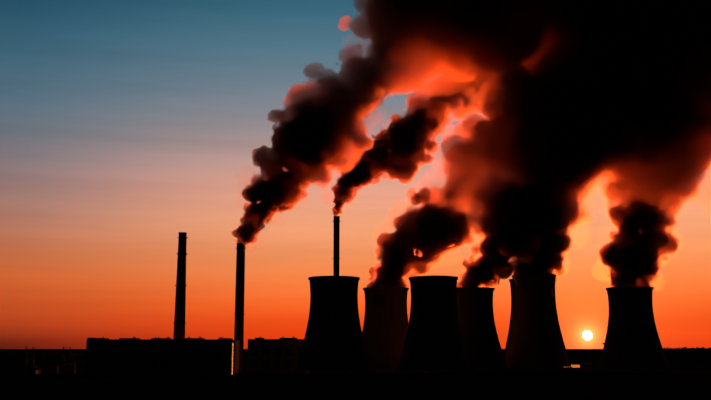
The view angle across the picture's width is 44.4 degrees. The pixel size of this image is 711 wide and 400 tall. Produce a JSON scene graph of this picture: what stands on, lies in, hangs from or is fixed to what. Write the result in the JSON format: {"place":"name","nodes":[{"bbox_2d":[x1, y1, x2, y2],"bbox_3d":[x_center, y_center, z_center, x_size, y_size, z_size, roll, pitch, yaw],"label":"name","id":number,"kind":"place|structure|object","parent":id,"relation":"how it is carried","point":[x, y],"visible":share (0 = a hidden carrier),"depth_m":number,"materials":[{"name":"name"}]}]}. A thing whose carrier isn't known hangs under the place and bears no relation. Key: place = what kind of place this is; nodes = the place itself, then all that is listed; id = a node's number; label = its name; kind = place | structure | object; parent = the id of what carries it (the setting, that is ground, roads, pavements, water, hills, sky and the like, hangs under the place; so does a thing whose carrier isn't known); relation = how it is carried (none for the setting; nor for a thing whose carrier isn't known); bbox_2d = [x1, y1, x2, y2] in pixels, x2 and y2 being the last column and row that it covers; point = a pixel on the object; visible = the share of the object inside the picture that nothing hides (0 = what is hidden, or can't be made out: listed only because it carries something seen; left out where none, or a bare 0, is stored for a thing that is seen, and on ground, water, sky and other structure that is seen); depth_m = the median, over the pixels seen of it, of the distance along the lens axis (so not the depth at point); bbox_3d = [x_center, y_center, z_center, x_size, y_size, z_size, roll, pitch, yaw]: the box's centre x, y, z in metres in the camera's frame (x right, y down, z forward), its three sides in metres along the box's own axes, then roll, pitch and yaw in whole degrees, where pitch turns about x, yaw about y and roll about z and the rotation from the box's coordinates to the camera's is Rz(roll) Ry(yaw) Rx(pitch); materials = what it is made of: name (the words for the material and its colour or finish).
{"place":"outdoors","nodes":[
{"label":"outdoors","id":0,"kind":"place"},
{"bbox_2d":[85,337,238,374],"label":"building","id":1,"kind":"structure","parent":0,"point":[158,356],"depth_m":996.40,"materials":[{"name":"black"}]},
{"bbox_2d":[87,347,230,367],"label":"windows","id":2,"kind":"structure","parent":1,"relation":"in","point":[164,350],"depth_m":996.17,"materials":[{"name":"black glass"}]},
{"bbox_2d":[232,343,233,374],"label":"light strip","id":3,"kind":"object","parent":1,"relation":"attached to","point":[232,358],"depth_m":993.89,"materials":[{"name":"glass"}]},
{"bbox_2d":[247,336,307,373],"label":"building","id":4,"kind":"structure","parent":0,"point":[274,356],"depth_m":1017.14,"materials":[{"name":"black"}]},
{"bbox_2d":[249,347,301,367],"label":"windows","id":5,"kind":"structure","parent":4,"relation":"in","point":[253,350],"depth_m":1017.01,"materials":[{"name":"black glass"}]},
{"bbox_2d":[0,363,710,399],"bbox_3d":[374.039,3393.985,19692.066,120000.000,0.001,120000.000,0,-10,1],"label":"ground","id":6,"kind":"structure","parent":0,"point":[683,382],"depth_m":680.60,"materials":[{"name":"soil"}]},
{"bbox_2d":[21,347,29,368],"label":"pylon","id":7,"kind":"object","parent":6,"relation":"on","point":[24,360],"visible":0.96,"depth_m":1248.27,"materials":[{"name":"metal"}]},
{"bbox_2d":[1,346,85,358],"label":"power lines","id":8,"kind":"object","parent":7,"relation":"attached to","point":[39,353],"visible":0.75,"depth_m":1190.86,"materials":[{"name":"metal"}]},
{"bbox_2d":[28,347,36,366],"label":"pylon","id":9,"kind":"object","parent":6,"relation":"on","point":[32,350],"visible":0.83,"depth_m":1186.96,"materials":[{"name":"metal"}]},
{"bbox_2d":[27,357,85,373],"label":"coal conveyor","id":10,"kind":"object","parent":6,"relation":"on","point":[32,370],"visible":0.98,"depth_m":1012.87,"materials":[{"name":"metal"}]},
{"bbox_2d":[59,346,66,368],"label":"pylon","id":11,"kind":"object","parent":6,"relation":"on","point":[63,355],"visible":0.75,"depth_m":1245.53,"materials":[{"name":"metal"}]},
{"bbox_2d":[173,232,187,338],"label":"chimney","id":12,"kind":"object","parent":6,"relation":"on","point":[179,316],"visible":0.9,"depth_m":1090.06,"materials":[{"name":"concrete"}]},
{"bbox_2d":[234,243,245,372],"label":"chimney","id":13,"kind":"object","parent":6,"relation":"on","point":[239,314],"visible":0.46,"depth_m":1079.10,"materials":[{"name":"concrete"}]},
{"bbox_2d":[289,276,377,376],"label":"cooling tower","id":14,"kind":"structure","parent":6,"relation":"on","point":[333,339],"depth_m":942.41,"materials":[{"name":"concrete"}]},
{"bbox_2d":[333,216,340,275],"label":"chimney","id":15,"kind":"object","parent":6,"relation":"on","point":[336,251],"visible":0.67,"depth_m":1410.29,"materials":[{"name":"concrete"}]},
{"bbox_2d":[348,287,425,373],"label":"cooling tower","id":16,"kind":"structure","parent":6,"relation":"on","point":[385,329],"depth_m":1069.10,"materials":[{"name":"concrete"}]},
{"bbox_2d":[392,275,477,375],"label":"cooling tower","id":17,"kind":"structure","parent":6,"relation":"on","point":[434,340],"depth_m":981.95,"materials":[{"name":"concrete"}]},
{"bbox_2d":[434,287,512,373],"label":"cooling tower","id":18,"kind":"structure","parent":6,"relation":"on","point":[478,327],"depth_m":1057.55,"materials":[{"name":"concrete"}]},
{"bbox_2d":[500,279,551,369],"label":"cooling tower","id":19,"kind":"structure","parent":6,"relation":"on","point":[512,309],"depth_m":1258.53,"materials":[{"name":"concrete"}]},
{"bbox_2d":[502,273,575,372],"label":"cooling tower","id":20,"kind":"structure","parent":6,"relation":"on","point":[536,341],"depth_m":1108.20,"materials":[{"name":"concrete"}]},
{"bbox_2d":[552,363,591,369],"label":"office building","id":21,"kind":"structure","parent":6,"relation":"on","point":[581,366],"depth_m":1198.80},
{"bbox_2d":[593,286,675,373],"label":"cooling tower","id":22,"kind":"structure","parent":6,"relation":"on","point":[632,340],"depth_m":1067.49,"materials":[{"name":"concrete"}]},
{"bbox_2d":[0,349,710,363],"bbox_3d":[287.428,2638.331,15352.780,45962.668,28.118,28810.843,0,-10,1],"label":"terrain ridge","id":23,"kind":"structure","parent":0,"point":[689,357],"depth_m":2006.87,"materials":[{"name":"soil"}]},
{"bbox_2d":[0,347,710,356],"bbox_3d":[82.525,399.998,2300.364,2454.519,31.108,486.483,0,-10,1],"label":"tree line","id":24,"kind":"object","parent":23,"relation":"on","point":[568,351],"visible":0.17,"depth_m":2294.83,"materials":[{"name":"black plant"}]},
{"bbox_2d":[0,0,710,348],"label":"sky","id":25,"kind":"structure","parent":0,"point":[481,143],"materials":[{"name":"orange"}]}
]}

